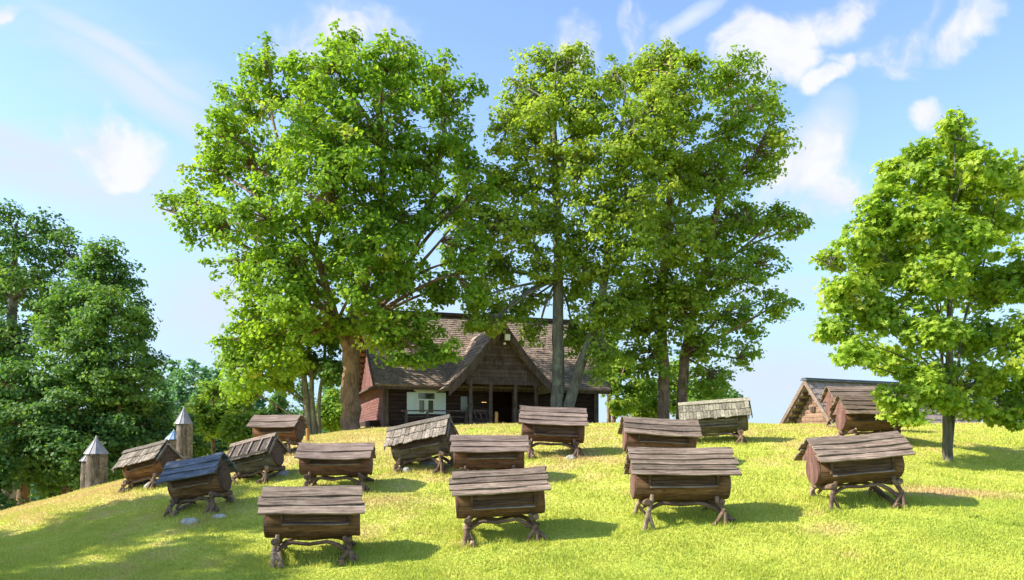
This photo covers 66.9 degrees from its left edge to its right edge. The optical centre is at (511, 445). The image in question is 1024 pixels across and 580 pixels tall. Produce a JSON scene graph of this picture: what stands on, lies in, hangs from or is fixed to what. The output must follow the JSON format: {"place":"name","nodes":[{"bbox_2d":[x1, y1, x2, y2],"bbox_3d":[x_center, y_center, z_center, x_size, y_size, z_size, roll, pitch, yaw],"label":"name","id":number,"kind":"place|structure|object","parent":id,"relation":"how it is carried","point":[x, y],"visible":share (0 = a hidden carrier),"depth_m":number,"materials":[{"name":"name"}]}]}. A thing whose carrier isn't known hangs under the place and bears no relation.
{"place":"outdoors","nodes":[
{"label":"outdoors","id":0,"kind":"place"},
{"bbox_2d":[0,421,1023,579],"bbox_3d":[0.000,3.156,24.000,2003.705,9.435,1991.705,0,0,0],"label":"ground","id":1,"kind":"structure","parent":0,"point":[742,503],"depth_m":12.86,"materials":[{"name":"green plant"}]},
{"bbox_2d":[0,437,34,510],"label":"forest tree","id":2,"kind":"object","parent":1,"relation":"on","point":[8,470],"visible":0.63,"depth_m":33.60,"materials":[{"name":"green plant"}]},
{"bbox_2d":[30,477,50,500],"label":"woods","id":3,"kind":"object","parent":1,"relation":"on","point":[36,497],"depth_m":92.34,"materials":[{"name":"green plant"}]},
{"bbox_2d":[0,198,87,508],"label":"forest tree","id":4,"kind":"object","parent":1,"relation":"on","point":[17,282],"visible":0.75,"depth_m":44.49,"materials":[{"name":"green plant"}]},
{"bbox_2d":[0,360,88,506],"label":"forest tree","id":5,"kind":"object","parent":1,"relation":"on","point":[12,401],"visible":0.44,"depth_m":37.00,"materials":[{"name":"green plant"}]},
{"bbox_2d":[1,386,123,499],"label":"leafy bush","id":6,"kind":"object","parent":1,"relation":"on","point":[51,440],"visible":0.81,"depth_m":35.40,"materials":[{"name":"green plant"}]},
{"bbox_2d":[79,455,85,488],"bbox_3d":[-14.316,0.996,26.200,0.576,1.623,0.576,0,0,-23],"label":"upright log hive","id":7,"kind":"object","parent":1,"relation":"on","point":[83,468],"visible":0.18,"depth_m":25.99,"materials":[{"name":"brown wood"}]},
{"bbox_2d":[0,234,176,424],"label":"forest tree","id":8,"kind":"object","parent":1,"relation":"on","point":[87,318],"visible":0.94,"depth_m":38.86,"materials":[{"name":"green plant"}]},
{"bbox_2d":[83,435,108,487],"bbox_3d":[-13.411,0.635,25.000,0.753,1.922,0.754,0,0,-23],"label":"upright log hive","id":9,"kind":"object","parent":1,"relation":"on","point":[96,452],"visible":0.84,"depth_m":24.78,"materials":[{"name":"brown wood"}]},
{"bbox_2d":[77,369,169,479],"bbox_3d":[-19.952,0.914,39.289,7.052,10.074,4.710,0,0,39],"label":"forest tree","id":10,"kind":"object","parent":1,"relation":"on","point":[120,434],"visible":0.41,"depth_m":37.34,"materials":[{"name":"green plant"}]},
{"bbox_2d":[111,439,183,493],"bbox_3d":[-8.714,0.516,18.517,1.357,1.348,1.102,0,0,16],"label":"log beehive","id":11,"kind":"object","parent":1,"relation":"on","point":[139,465],"visible":0.89,"depth_m":18.26,"materials":[{"name":"brown wood"}]},
{"bbox_2d":[148,368,176,413],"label":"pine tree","id":12,"kind":"object","parent":1,"relation":"on","point":[159,372],"visible":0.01,"depth_m":69.87,"materials":[{"name":"plant"}]},
{"bbox_2d":[155,384,179,422],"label":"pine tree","id":13,"kind":"object","parent":1,"relation":"on","point":[170,395],"visible":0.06,"depth_m":61.95,"materials":[{"name":"plant"}]},
{"bbox_2d":[140,389,195,442],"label":"forest tree","id":14,"kind":"object","parent":1,"relation":"on","point":[165,429],"visible":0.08,"depth_m":41.51,"materials":[{"name":"green plant"}]},
{"bbox_2d":[158,359,181,414],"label":"tree","id":15,"kind":"object","parent":1,"relation":"on","point":[172,368],"visible":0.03,"depth_m":75.81,"materials":[{"name":"plant"}]},
{"bbox_2d":[165,429,176,448],"bbox_3d":[-13.529,0.415,31.000,0.679,2.149,0.679,0,0,-23],"label":"upright log hive","id":16,"kind":"object","parent":1,"relation":"on","point":[171,437],"visible":0.26,"depth_m":30.78,"materials":[{"name":"grey wood"}]},
{"bbox_2d":[168,368,192,431],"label":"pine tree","id":17,"kind":"object","parent":1,"relation":"on","point":[179,393],"visible":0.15,"depth_m":65.72,"materials":[{"name":"plant"}]},
{"bbox_2d":[174,406,192,460],"bbox_3d":[-11.860,-0.269,28.000,0.643,2.302,0.643,0,0,-23],"label":"upright log hive","id":18,"kind":"object","parent":1,"relation":"on","point":[184,435],"visible":0.76,"depth_m":27.80,"materials":[{"name":"brown wood"}]},
{"bbox_2d":[179,518,198,524],"bbox_3d":[-5.835,1.402,14.005,0.350,0.206,0.210,0,0,0],"label":"stone","id":19,"kind":"object","parent":1,"relation":"on","point":[188,521],"visible":0.59,"depth_m":13.93,"materials":[{"name":"grey stone"}]},
{"bbox_2d":[171,411,211,457],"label":"leafy bush","id":20,"kind":"object","parent":1,"relation":"on","point":[200,449],"visible":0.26,"depth_m":46.21,"materials":[{"name":"green plant"}]},
{"bbox_2d":[178,358,211,454],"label":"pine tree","id":21,"kind":"object","parent":1,"relation":"on","point":[193,370],"visible":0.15,"depth_m":71.68,"materials":[{"name":"plant"}]},
{"bbox_2d":[155,452,238,517],"bbox_3d":[-6.089,0.767,15.005,1.228,1.297,1.151,0,0,5],"label":"log beehive","id":22,"kind":"object","parent":1,"relation":"on","point":[190,481],"visible":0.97,"depth_m":14.75,"materials":[{"name":"brown wood"}]},
{"bbox_2d":[182,388,220,454],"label":"pine tree","id":23,"kind":"object","parent":1,"relation":"on","point":[200,392],"visible":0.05,"depth_m":63.96,"materials":[{"name":"plant"}]},
{"bbox_2d":[183,365,223,448],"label":"pine tree","id":24,"kind":"object","parent":1,"relation":"on","point":[205,373],"visible":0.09,"depth_m":65.83,"materials":[{"name":"plant"}]},
{"bbox_2d":[196,372,218,405],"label":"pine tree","id":25,"kind":"object","parent":1,"relation":"on","point":[208,379],"visible":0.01,"depth_m":79.90,"materials":[{"name":"plant"}]},
{"bbox_2d":[184,377,235,453],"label":"leafy bush","id":26,"kind":"object","parent":1,"relation":"on","point":[209,421],"visible":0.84,"depth_m":48.86,"materials":[{"name":"green plant"}]},
{"bbox_2d":[209,361,222,383],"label":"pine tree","id":27,"kind":"object","parent":1,"relation":"on","point":[216,371],"visible":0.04,"depth_m":81.74,"materials":[{"name":"plant"}]},
{"bbox_2d":[212,514,225,518],"bbox_3d":[-5.402,1.328,14.296,0.305,0.146,0.173,0,0,0],"label":"stone","id":28,"kind":"object","parent":1,"relation":"on","point":[221,516],"visible":0.56,"depth_m":14.24,"materials":[{"name":"grey stone"}]},
{"bbox_2d":[215,395,229,452],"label":"pine tree","id":29,"kind":"object","parent":1,"relation":"on","point":[224,449],"visible":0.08,"depth_m":65.41,"materials":[{"name":"green plant"}]},
{"bbox_2d":[216,397,261,448],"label":"leafy bush","id":30,"kind":"object","parent":1,"relation":"on","point":[234,428],"visible":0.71,"depth_m":47.09,"materials":[{"name":"green plant"}]},
{"bbox_2d":[227,432,289,484],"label":"log beehive","id":31,"kind":"object","parent":1,"relation":"on","point":[252,457],"visible":0.89,"depth_m":17.57,"materials":[{"name":"brown wood"}]},
{"bbox_2d":[252,390,267,411],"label":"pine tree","id":32,"kind":"object","parent":1,"relation":"on","point":[259,403],"visible":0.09,"depth_m":83.75,"materials":[{"name":"plant"}]},
{"bbox_2d":[214,329,311,434],"bbox_3d":[-11.703,-3.368,36.480,4.149,6.904,4.273,0,0,-29],"label":"slender tree","id":33,"kind":"object","parent":1,"relation":"on","point":[282,387],"visible":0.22,"depth_m":35.90,"materials":[{"name":"green plant"}]},
{"bbox_2d":[246,415,308,454],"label":"log beehive","id":34,"kind":"object","parent":1,"relation":"on","point":[288,430],"visible":0.69,"depth_m":20.23,"materials":[{"name":"brown wood"}]},
{"bbox_2d":[257,393,299,414],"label":"leafy bush","id":35,"kind":"object","parent":1,"relation":"on","point":[278,400],"visible":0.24,"depth_m":50.31,"materials":[{"name":"green plant"}]},
{"bbox_2d":[266,391,294,412],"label":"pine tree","id":36,"kind":"object","parent":1,"relation":"on","point":[292,406],"visible":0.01,"depth_m":85.95,"materials":[{"name":"plant"}]},
{"bbox_2d":[278,470,289,476],"bbox_3d":[-5.320,0.690,17.981,0.290,0.237,0.286,0,0,34],"label":"stone","id":37,"kind":"object","parent":1,"relation":"on","point":[283,472],"visible":0.56,"depth_m":17.92,"materials":[{"name":"grey stone"}]},
{"bbox_2d":[248,306,336,434],"bbox_3d":[-10.270,-3.404,35.402,4.894,6.826,2.938,0,0,0],"label":"slender tree","id":38,"kind":"object","parent":1,"relation":"on","point":[308,350],"visible":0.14,"depth_m":35.53,"materials":[{"name":"green plant"}]},
{"bbox_2d":[288,380,316,435],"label":"pine tree","id":39,"kind":"object","parent":1,"relation":"on","point":[298,400],"visible":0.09,"depth_m":83.72,"materials":[{"name":"plant"}]},
{"bbox_2d":[306,426,309,440],"bbox_3d":[-5.930,-0.233,22.500,0.106,0.691,0.104,0,0,0],"label":"wooden post","id":40,"kind":"object","parent":1,"relation":"on","point":[307,433],"visible":0.66,"depth_m":22.46,"materials":[{"name":"brown wood"}]},
{"bbox_2d":[257,485,364,567],"bbox_3d":[-3.077,1.244,11.996,1.566,1.253,1.099,0,0,-11],"label":"log beehive","id":41,"kind":"object","parent":1,"relation":"on","point":[309,513],"visible":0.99,"depth_m":11.72,"materials":[{"name":"brown wood"}]},
{"bbox_2d":[294,314,346,434],"bbox_3d":[-8.654,-3.442,36.130,3.239,6.752,2.465,0,0,34],"label":"slender tree","id":42,"kind":"object","parent":1,"relation":"on","point":[327,370],"visible":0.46,"depth_m":35.54,"materials":[{"name":"green plant"}]},
{"bbox_2d":[315,383,338,433],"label":"pine tree","id":43,"kind":"object","parent":1,"relation":"on","point":[324,388],"visible":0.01,"depth_m":77.55,"materials":[{"name":"plant"}]},
{"bbox_2d":[315,386,342,432],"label":"leafy bush","id":44,"kind":"object","parent":1,"relation":"on","point":[331,408],"visible":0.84,"depth_m":51.26,"materials":[{"name":"green plant"}]},
{"bbox_2d":[151,18,507,430],"bbox_3d":[-8.372,-9.444,33.079,16.399,18.260,10.232,0,0,0],"label":"maple tree","id":45,"kind":"object","parent":1,"relation":"on","point":[340,149],"visible":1,"depth_m":31.80,"materials":[{"name":"green plant"}]},
{"bbox_2d":[294,442,375,491],"bbox_3d":[-3.635,0.499,15.996,1.582,1.135,1.103,0,0,-4],"label":"log beehive","id":46,"kind":"object","parent":1,"relation":"on","point":[329,461],"visible":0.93,"depth_m":15.73,"materials":[{"name":"brown wood"}]},
{"bbox_2d":[403,467,411,471],"bbox_3d":[-2.341,0.574,17.196,0.228,0.202,0.156,0,0,18],"label":"stone","id":47,"kind":"object","parent":1,"relation":"on","point":[405,469],"visible":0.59,"depth_m":17.14,"materials":[{"name":"grey stone"}]},
{"bbox_2d":[383,414,458,474],"bbox_3d":[-2.074,-0.013,17.516,1.590,1.387,1.111,0,0,12],"label":"log beehive","id":48,"kind":"object","parent":1,"relation":"on","point":[421,440],"visible":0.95,"depth_m":17.25,"materials":[{"name":"brown wood"}]},
{"bbox_2d":[418,460,437,465],"bbox_3d":[-1.912,0.456,17.917,0.539,0.315,0.358,0,0,29],"label":"stone","id":49,"kind":"object","parent":1,"relation":"on","point":[429,462],"visible":0.23,"depth_m":17.75,"materials":[{"name":"grey stone"}]},
{"bbox_2d":[358,310,611,426],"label":"wooden house","id":50,"kind":"structure","parent":1,"relation":"on","point":[506,375],"depth_m":36.76,"materials":[{"name":"brown wood"}]},
{"bbox_2d":[414,390,438,413],"bbox_3d":[-4.026,-2.105,36.480,1.300,1.230,0.200,0,0,-18],"label":"window frame","id":51,"kind":"structure","parent":50,"relation":"in","point":[427,400],"depth_m":36.49,"materials":[{"name":"beige paint"}]},
{"bbox_2d":[461,396,472,411],"bbox_3d":[-2.168,-1.975,37.097,0.600,0.750,0.025,0,0,-18],"label":"porch window","id":52,"kind":"structure","parent":50,"relation":"in","point":[464,399],"depth_m":37.07,"materials":[{"name":"grey glass"}]},
{"bbox_2d":[450,435,528,470],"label":"log beehive","id":53,"kind":"object","parent":1,"relation":"on","point":[480,452],"visible":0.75,"depth_m":16.25,"materials":[{"name":"brown wood"}]},
{"bbox_2d":[495,412,497,423],"bbox_3d":[-0.640,-1.012,32.000,0.140,0.765,0.136,0,0,0],"label":"wooden post","id":54,"kind":"object","parent":1,"relation":"on","point":[496,417],"visible":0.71,"depth_m":31.94,"materials":[{"name":"brown wood"}]},
{"bbox_2d":[449,466,550,547],"bbox_3d":[-0.222,0.989,12.752,1.621,1.316,1.211,0,0,-3],"label":"log beehive","id":55,"kind":"object","parent":1,"relation":"on","point":[485,496],"visible":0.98,"depth_m":12.41,"materials":[{"name":"brown wood"}]},
{"bbox_2d":[518,405,588,458],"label":"log beehive","id":56,"kind":"object","parent":1,"relation":"on","point":[563,426],"visible":0.96,"depth_m":18.70,"materials":[{"name":"brown wood"}]},
{"bbox_2d":[565,455,574,459],"bbox_3d":[1.377,0.324,18.399,0.247,0.217,0.136,0,0,0],"label":"stone","id":57,"kind":"object","parent":1,"relation":"on","point":[570,456],"visible":0.49,"depth_m":18.36,"materials":[{"name":"grey stone"}]},
{"bbox_2d":[453,39,687,407],"bbox_3d":[2.506,-9.712,34.468,10.136,18.275,6.972,0,0,0],"label":"twin stem tree","id":58,"kind":"object","parent":1,"relation":"on","point":[533,105],"visible":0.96,"depth_m":33.58,"materials":[{"name":"green plant"}]},
{"bbox_2d":[598,322,624,422],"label":"leafy tree","id":59,"kind":"object","parent":1,"relation":"on","point":[612,339],"visible":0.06,"depth_m":51.47,"materials":[{"name":"green plant"}]},
{"bbox_2d":[600,358,650,422],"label":"leafy tree","id":60,"kind":"object","parent":1,"relation":"on","point":[631,393],"visible":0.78,"depth_m":47.56,"materials":[{"name":"green plant"}]},
{"bbox_2d":[621,375,672,417],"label":"leafy tree","id":61,"kind":"object","parent":1,"relation":"on","point":[649,409],"visible":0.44,"depth_m":49.38,"materials":[{"name":"green plant"}]},
{"bbox_2d":[617,416,702,460],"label":"log beehive","id":62,"kind":"object","parent":1,"relation":"on","point":[652,432],"visible":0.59,"depth_m":16.95,"materials":[{"name":"brown wood"}]},
{"bbox_2d":[606,36,722,418],"bbox_3d":[7.087,-10.355,36.517,5.550,19.598,7.355,0,0,16],"label":"broadleaf tree","id":63,"kind":"object","parent":1,"relation":"on","point":[664,295],"visible":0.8,"depth_m":35.34,"materials":[{"name":"green plant"}]},
{"bbox_2d":[655,353,697,418],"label":"leafy tree","id":64,"kind":"object","parent":1,"relation":"on","point":[674,368],"visible":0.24,"depth_m":51.27,"materials":[{"name":"green plant"}]},
{"bbox_2d":[624,447,741,531],"bbox_3d":[2.817,0.730,13.011,1.771,1.420,1.146,0,0,0],"label":"log beehive","id":65,"kind":"object","parent":1,"relation":"on","point":[681,476],"visible":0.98,"depth_m":12.73,"materials":[{"name":"brown wood"}]},
{"bbox_2d":[678,397,752,443],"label":"log beehive","id":66,"kind":"object","parent":1,"relation":"on","point":[718,417],"visible":0.83,"depth_m":19.73,"materials":[{"name":"grey wood"}]},
{"bbox_2d":[687,375,743,413],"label":"leafy tree","id":67,"kind":"object","parent":1,"relation":"on","point":[697,397],"visible":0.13,"depth_m":46.15,"materials":[{"name":"green plant"}]},
{"bbox_2d":[667,44,814,419],"bbox_3d":[10.878,-9.911,37.264,7.365,19.004,7.571,0,0,0],"label":"broadleaf tree","id":68,"kind":"object","parent":1,"relation":"on","point":[747,219],"visible":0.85,"depth_m":36.08,"materials":[{"name":"green plant"}]},
{"bbox_2d":[820,386,880,426],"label":"log beehive","id":69,"kind":"object","parent":1,"relation":"on","point":[829,394],"visible":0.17,"depth_m":22.39,"materials":[{"name":"brown wood"}]},
{"bbox_2d":[793,431,915,509],"bbox_3d":[5.924,0.442,13.498,1.691,1.407,1.120,0,0,-3],"label":"log beehive","id":70,"kind":"object","parent":1,"relation":"on","point":[833,463],"visible":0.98,"depth_m":13.22,"materials":[{"name":"brown wood"}]},
{"bbox_2d":[829,395,902,435],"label":"log beehive","id":71,"kind":"object","parent":1,"relation":"on","point":[853,414],"visible":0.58,"depth_m":19.26,"materials":[{"name":"brown wood"}]},
{"bbox_2d":[779,378,979,423],"bbox_3d":[15.151,-1.262,31.688,8.500,2.715,3.549,0,0,-24],"label":"log cabin","id":72,"kind":"object","parent":1,"relation":"on","point":[806,406],"visible":0.09,"depth_m":30.43,"materials":[{"name":"brown wood"}]},
{"bbox_2d":[808,106,1023,461],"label":"young maple tree","id":73,"kind":"object","parent":1,"relation":"on","point":[950,218],"visible":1,"depth_m":17.30,"materials":[{"name":"green plant"}]},
{"bbox_2d":[0,0,1023,430],"label":"sky","id":74,"kind":"structure","parent":0,"point":[101,101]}
]}

